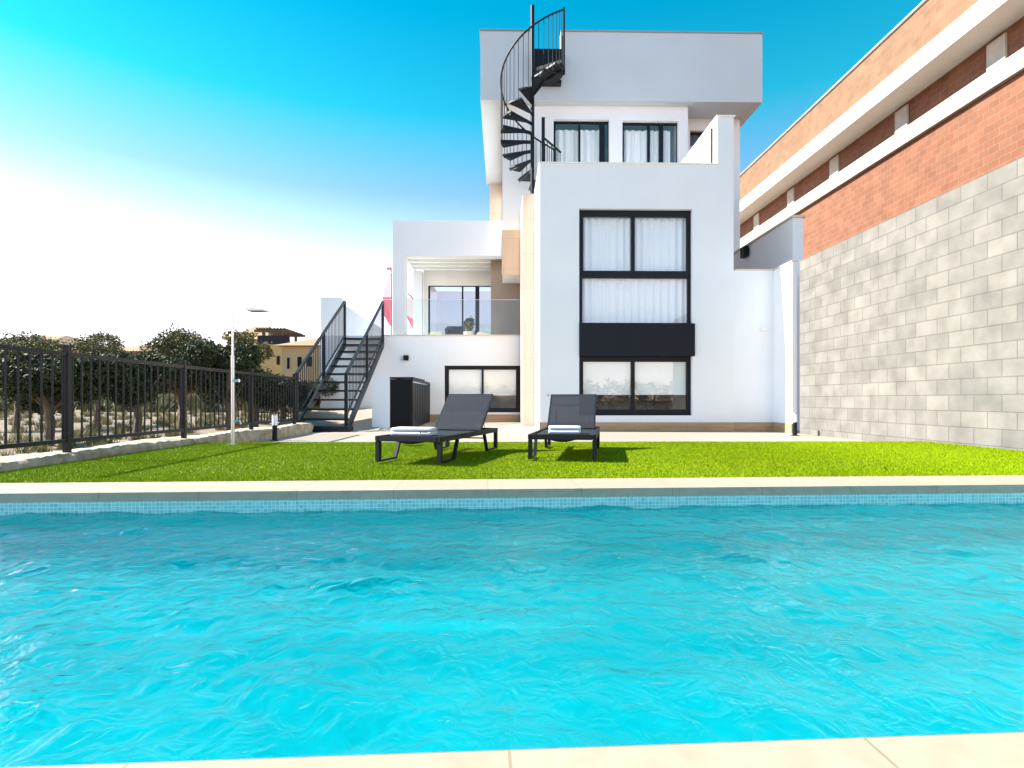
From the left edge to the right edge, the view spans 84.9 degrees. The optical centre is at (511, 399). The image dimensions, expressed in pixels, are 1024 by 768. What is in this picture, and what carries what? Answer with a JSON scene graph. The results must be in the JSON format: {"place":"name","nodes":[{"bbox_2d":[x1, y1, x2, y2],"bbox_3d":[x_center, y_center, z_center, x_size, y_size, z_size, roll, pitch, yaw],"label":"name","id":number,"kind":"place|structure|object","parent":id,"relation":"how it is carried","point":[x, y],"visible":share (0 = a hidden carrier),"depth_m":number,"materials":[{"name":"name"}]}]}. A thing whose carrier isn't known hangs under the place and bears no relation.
{"place":"outdoors","nodes":[
{"label":"outdoors","id":0,"kind":"place"},
{"bbox_2d":[0,410,302,455],"bbox_3d":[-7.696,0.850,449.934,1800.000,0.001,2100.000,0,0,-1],"label":"ground","id":1,"kind":"structure","parent":0,"point":[78,425],"depth_m":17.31,"materials":[{"name":"beige plant"}]},
{"bbox_2d":[0,330,74,426],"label":"olive tree","id":2,"kind":"object","parent":1,"relation":"on","point":[34,340],"visible":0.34,"depth_m":15.32,"materials":[{"name":"green plant"}]},
{"bbox_2d":[0,349,114,445],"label":"tree","id":3,"kind":"object","parent":1,"relation":"on","point":[12,381],"visible":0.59,"depth_m":10.22,"materials":[{"name":"green plant"}]},
{"bbox_2d":[28,335,115,397],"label":"distant villa","id":4,"kind":"object","parent":1,"relation":"on","point":[65,338],"visible":0.05,"depth_m":63.72,"materials":[{"name":"tile"}]},
{"bbox_2d":[64,330,138,424],"bbox_3d":[-13.342,-0.703,17.818,2.704,3.161,2.397,0,0,27],"label":"olive tree","id":5,"kind":"object","parent":1,"relation":"on","point":[96,341],"visible":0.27,"depth_m":17.57,"materials":[{"name":"green plant"}]},
{"bbox_2d":[75,348,180,437],"bbox_3d":[-7.770,-0.107,11.308,1.573,1.970,1.970,0,0,35],"label":"tree","id":6,"kind":"object","parent":1,"relation":"on","point":[159,357],"visible":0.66,"depth_m":11.13,"materials":[{"name":"green plant"}]},
{"bbox_2d":[0,422,312,471],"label":"stone wall","id":7,"kind":"structure","parent":1,"relation":"on","point":[32,460],"depth_m":6.57,"materials":[{"name":"stone"}]},
{"bbox_2d":[0,345,295,452],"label":"iron fence","id":8,"kind":"object","parent":7,"relation":"on","point":[67,355],"visible":0.94,"depth_m":6.32,"materials":[{"name":"metal"}]},
{"bbox_2d":[0,394,319,412],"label":"distant scrub","id":9,"kind":"object","parent":1,"relation":"on","point":[10,407],"visible":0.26,"depth_m":38.24,"materials":[{"name":"green plant"}]},
{"bbox_2d":[120,344,215,397],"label":"distant villa","id":10,"kind":"object","parent":1,"relation":"on","point":[131,348],"visible":0.01,"depth_m":70.03,"materials":[{"name":"tile"}]},
{"bbox_2d":[139,322,222,433],"bbox_3d":[-7.946,-0.463,13.771,1.932,2.682,2.496,0,0,-1],"label":"olive tree","id":11,"kind":"object","parent":1,"relation":"on","point":[170,342],"visible":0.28,"depth_m":12.98,"materials":[{"name":"green plant"}]},
{"bbox_2d":[172,337,265,430],"bbox_3d":[-6.602,-0.262,12.846,1.749,2.280,1.788,0,0,-1],"label":"tree","id":12,"kind":"object","parent":1,"relation":"on","point":[247,356],"visible":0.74,"depth_m":12.62,"materials":[{"name":"green plant"}]},
{"bbox_2d":[227,340,242,419],"bbox_3d":[-9.734,-0.649,19.932,1.834,3.053,1.941,0,0,21],"label":"olive tree","id":13,"kind":"object","parent":1,"relation":"on","point":[236,397],"depth_m":19.81,"materials":[{"name":"green plant"}]},
{"bbox_2d":[197,327,274,411],"bbox_3d":[-19.462,-2.107,39.144,4.371,5.972,4.756,0,0,-1],"label":"tree","id":14,"kind":"object","parent":1,"relation":"on","point":[243,336],"visible":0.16,"depth_m":39.51,"materials":[{"name":"green plant"}]},
{"bbox_2d":[224,326,290,344],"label":"hilltop villa","id":15,"kind":"object","parent":1,"relation":"on","point":[252,329],"visible":0.15,"depth_m":77.20,"materials":[{"name":"paint"}]},
{"bbox_2d":[224,367,292,426],"bbox_3d":[-6.346,-0.027,13.784,2.029,1.812,1.629,0,0,-1],"label":"tree","id":16,"kind":"object","parent":1,"relation":"on","point":[262,371],"visible":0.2,"depth_m":13.67,"materials":[{"name":"green plant"}]},
{"bbox_2d":[254,328,304,375],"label":"ochre villa","id":17,"kind":"object","parent":1,"relation":"on","point":[280,336],"visible":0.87,"depth_m":54.80,"materials":[{"name":"paint"}]},
{"bbox_2d":[259,376,322,419],"bbox_3d":[-6.048,0.118,14.915,1.899,1.522,1.977,0,0,-37],"label":"shrub","id":18,"kind":"object","parent":1,"relation":"on","point":[309,399],"visible":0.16,"depth_m":14.85,"materials":[{"name":"green plant"}]},
{"bbox_2d":[274,338,319,381],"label":"tiled villa","id":19,"kind":"object","parent":1,"relation":"on","point":[294,354],"visible":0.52,"depth_m":45.71,"materials":[{"name":"paint"}]},
{"bbox_2d":[287,358,289,368],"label":"window","id":20,"kind":"structure","parent":19,"relation":"in","point":[288,359],"depth_m":45.65,"materials":[{"name":"glass"}]},
{"bbox_2d":[297,357,301,366],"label":"window","id":21,"kind":"structure","parent":19,"relation":"in","point":[299,359],"depth_m":45.67,"materials":[{"name":"glass"}]},
{"bbox_2d":[289,378,339,409],"bbox_3d":[-6.017,0.081,16.821,2.068,1.596,1.858,0,0,-1],"label":"shrub","id":22,"kind":"object","parent":1,"relation":"on","point":[334,387],"visible":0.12,"depth_m":16.44,"materials":[{"name":"green plant"}]},
{"bbox_2d":[734,215,805,429],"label":"neighbour wall","id":23,"kind":"structure","parent":1,"relation":"on","point":[778,244],"depth_m":13.50,"materials":[{"name":"paint"}]},
{"bbox_2d":[740,246,748,258],"bbox_3d":[6.407,-4.063,15.403,0.159,0.280,0.280,0,0,-1],"label":"wall lamp","id":24,"kind":"object","parent":23,"relation":"attached to","point":[744,251],"visible":1,"depth_m":15.31,"materials":[{"name":"metal"}]},
{"bbox_2d":[800,156,1023,450],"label":"block wall","id":25,"kind":"structure","parent":1,"relation":"on","point":[912,324],"depth_m":8.31,"materials":[{"name":"concrete"}]},
{"bbox_2d":[0,0,922,346],"label":"sky","id":26,"kind":"structure","parent":0,"point":[188,163],"materials":[{"name":"blue"}]},
{"bbox_2d":[0,503,1023,766],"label":"pool water","id":27,"kind":"structure","parent":0,"point":[166,637],"depth_m":1.75,"materials":[{"name":"blue liquid"}]},
{"bbox_2d":[0,441,1023,482],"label":"lawn","id":28,"kind":"structure","parent":0,"point":[479,463],"depth_m":5.14,"materials":[{"name":"green plant"}]},
{"bbox_2d":[227,307,268,444],"bbox_3d":[-3.498,-0.322,7.391,0.510,1.824,0.200,0,0,-1],"label":"outdoor shower","id":29,"kind":"object","parent":28,"relation":"on","point":[252,310],"visible":0.94,"depth_m":7.37,"materials":[{"name":"silver metal"}]},
{"bbox_2d":[375,394,497,463],"bbox_3d":[-0.712,0.250,5.883,0.650,0.645,1.740,0,0,16],"label":"sun lounger","id":30,"kind":"object","parent":28,"relation":"on","point":[461,416],"visible":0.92,"depth_m":6.29,"materials":[{"name":"black"}]},
{"bbox_2d":[390,427,436,435],"bbox_3d":[-0.936,0.298,5.352,0.407,0.078,0.203,0,0,8],"label":"folded towel","id":31,"kind":"object","parent":30,"relation":"on","point":[414,431],"visible":1,"depth_m":5.27,"materials":[{"name":"grey fabric"}]},
{"bbox_2d":[528,394,599,459],"bbox_3d":[0.623,0.250,6.166,0.650,0.645,1.740,0,0,10],"label":"sun lounger","id":32,"kind":"object","parent":28,"relation":"on","point":[572,409],"visible":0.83,"depth_m":6.63,"materials":[{"name":"black"}]},
{"bbox_2d":[548,425,580,433],"bbox_3d":[0.529,0.298,5.634,0.327,0.078,0.200,0,0,4],"label":"folded towel","id":33,"kind":"object","parent":32,"relation":"on","point":[557,429],"visible":1,"depth_m":5.54,"materials":[{"name":"grey fabric"}]},
{"bbox_2d":[500,4,564,193],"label":"spiral staircase","id":34,"kind":"structure","parent":0,"point":[547,67],"depth_m":15.00,"materials":[{"name":"metal"}]},
{"bbox_2d":[256,422,867,442],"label":"terrace paving","id":35,"kind":"structure","parent":0,"point":[513,431],"depth_m":10.89,"materials":[{"name":"beige tile"}]},
{"bbox_2d":[270,415,279,440],"bbox_3d":[-4.143,0.482,9.781,0.160,0.454,0.160,0,0,-1],"label":"bollard light","id":36,"kind":"object","parent":35,"relation":"on","point":[274,426],"visible":1,"depth_m":9.74,"materials":[{"name":"paint"}]},
{"bbox_2d":[270,408,381,429],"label":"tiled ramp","id":37,"kind":"structure","parent":35,"relation":"on","point":[363,419],"depth_m":14.46,"materials":[{"name":"beige tile"}]},
{"bbox_2d":[295,301,383,431],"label":"metal staircase","id":38,"kind":"structure","parent":35,"relation":"on","point":[367,344],"depth_m":14.09,"materials":[{"name":"metal"}]},
{"bbox_2d":[372,377,429,428],"bbox_3d":[-2.869,0.086,14.933,0.990,1.267,3.200,0,0,-1],"label":"outdoor cabinet","id":39,"kind":"object","parent":35,"relation":"on","point":[400,401],"visible":0.65,"depth_m":13.40,"materials":[{"name":"paint"}]},
{"bbox_2d":[390,380,410,428],"bbox_3d":[-2.657,0.112,13.427,0.519,1.197,0.040,0,0,-1],"label":"door","id":40,"kind":"structure","parent":39,"relation":"in","point":[400,390],"depth_m":13.41,"materials":[{"name":"black metal"}]},
{"bbox_2d":[320,29,763,431],"bbox_3d":[0.234,-4.924,17.497,13.964,11.309,9.880,0,0,-1],"label":"villa","id":41,"kind":"object","parent":35,"relation":"on","point":[600,261],"visible":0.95,"depth_m":15.99,"materials":[{"name":"paint"}]},
{"bbox_2d":[383,267,391,333],"bbox_3d":[-4.437,-3.290,19.902,0.344,2.845,0.060,0,0,-7],"label":"feather flag","id":42,"kind":"object","parent":41,"relation":"on","point":[387,294],"visible":0.88,"depth_m":19.90,"materials":[{"name":"fabric"}]},
{"bbox_2d":[403,355,408,359],"bbox_3d":[-3.120,-1.241,16.499,0.150,0.150,0.099,0,0,-1],"label":"wall lamp","id":43,"kind":"object","parent":41,"relation":"attached to","point":[405,357],"visible":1,"depth_m":16.45,"materials":[{"name":"metal"}]},
{"bbox_2d":[407,294,412,328],"bbox_3d":[-3.697,-2.867,20.324,0.427,2.000,0.067,0,0,-1],"label":"feather flag","id":44,"kind":"object","parent":41,"relation":"on","point":[410,310],"visible":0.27,"depth_m":20.30,"materials":[{"name":"fabric"}]},
{"bbox_2d":[430,332,443,334],"bbox_3d":[-2.360,-1.998,17.562,0.400,0.259,0.400,0,0,-1],"label":"pouf","id":45,"kind":"object","parent":41,"relation":"on","point":[436,333],"visible":0.31,"depth_m":17.36,"materials":[{"name":"beige fabric"}]},
{"bbox_2d":[445,326,464,334],"bbox_3d":[-1.834,-2.152,18.131,0.608,0.530,0.720,0,0,-1],"label":"outdoor sofa","id":46,"kind":"object","parent":41,"relation":"on","point":[454,330],"visible":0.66,"depth_m":18.32,"materials":[{"name":"grey fabric"}]},
{"bbox_2d":[428,286,490,334],"bbox_3d":[-1.442,-2.900,19.348,2.881,2.066,0.080,0,0,-1],"label":"window","id":47,"kind":"structure","parent":41,"relation":"in","point":[476,287],"depth_m":19.31,"materials":[{"name":"paint"}]},
{"bbox_2d":[463,316,474,334],"bbox_3d":[-1.365,-2.272,17.662,0.402,0.805,0.390,0,0,-38],"label":"potted plant","id":48,"kind":"object","parent":41,"relation":"on","point":[468,323],"visible":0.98,"depth_m":17.61,"materials":[{"name":"green plant"}]},
{"bbox_2d":[445,366,519,411],"bbox_3d":[-0.872,-0.326,16.740,2.261,1.387,0.104,0,0,-1],"label":"window","id":49,"kind":"structure","parent":41,"relation":"in","point":[495,380],"depth_m":16.77,"materials":[{"name":"glass"}]},
{"bbox_2d":[477,332,489,334],"bbox_3d":[-0.898,-1.998,17.587,0.400,0.259,0.400,0,0,-1],"label":"pouf","id":50,"kind":"object","parent":41,"relation":"on","point":[483,333],"visible":0.36,"depth_m":17.39,"materials":[{"name":"beige fabric"}]},
{"bbox_2d":[541,117,560,161],"bbox_3d":[1.049,-5.937,15.006,0.113,2.854,1.023,0,0,31],"label":"balcony railing","id":51,"kind":"object","parent":41,"relation":"attached to","point":[543,139],"visible":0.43,"depth_m":14.65,"materials":[{"name":"metal"}]},
{"bbox_2d":[554,121,607,161],"bbox_3d":[2.017,-6.338,16.512,1.622,3.656,0.191,0,0,-1],"label":"window","id":52,"kind":"structure","parent":41,"relation":"in","point":[580,145],"depth_m":16.55,"materials":[{"name":"fabric"}]},
{"bbox_2d":[579,210,690,322],"bbox_3d":[2.795,-2.974,12.845,2.567,2.692,0.171,0,0,-1],"label":"window","id":53,"kind":"structure","parent":41,"relation":"in","point":[635,265],"depth_m":12.89,"materials":[{"name":"fabric"}]},
{"bbox_2d":[579,356,690,414],"bbox_3d":[2.796,-0.320,12.812,2.567,1.341,0.104,0,0,-1],"label":"window","id":54,"kind":"structure","parent":41,"relation":"in","point":[598,375],"depth_m":12.84,"materials":[{"name":"glass"}]},
{"bbox_2d":[622,123,676,162],"bbox_3d":[4.034,-6.326,16.547,1.641,3.633,0.192,0,0,-1],"label":"window","id":55,"kind":"structure","parent":41,"relation":"in","point":[647,145],"depth_m":16.58,"materials":[{"name":"fabric"}]},
{"bbox_2d":[690,132,702,149],"bbox_3d":[5.768,-6.372,17.317,0.676,3.724,0.192,0,0,-1],"label":"window","id":56,"kind":"structure","parent":41,"relation":"in","point":[691,133],"depth_m":17.22,"materials":[{"name":"paint"}]},
{"bbox_2d":[734,260,797,432],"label":"boundary wall","id":57,"kind":"structure","parent":35,"relation":"on","point":[765,349],"depth_m":12.69,"materials":[{"name":"paint"}]},
{"bbox_2d":[790,413,798,435],"bbox_3d":[5.630,0.482,11.148,0.160,0.454,0.160,0,0,-1],"label":"bollard light","id":58,"kind":"object","parent":35,"relation":"on","point":[794,424],"visible":1,"depth_m":11.11,"materials":[{"name":"paint"}]},
{"bbox_2d":[740,0,1023,258],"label":"unfinished building","id":59,"kind":"structure","parent":0,"point":[922,102],"depth_m":17.99,"materials":[{"name":"brick"}]},
{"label":"pool basin","id":60,"kind":"structure","parent":0,"visible":0},
{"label":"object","id":61,"kind":"structure","parent":60,"relation":"attached to","visible":0},
{"bbox_2d":[0,475,1023,767],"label":"pool coping","id":62,"kind":"object","parent":61,"relation":"on","point":[968,751],"visible":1,"depth_m":3.54,"materials":[{"name":"stone"}]},
{"bbox_2d":[0,493,1023,514],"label":"pool tile band","id":63,"kind":"object","parent":61,"relation":"attached to","point":[247,506],"visible":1,"depth_m":3.70,"materials":[{"name":"tile"}]}
]}

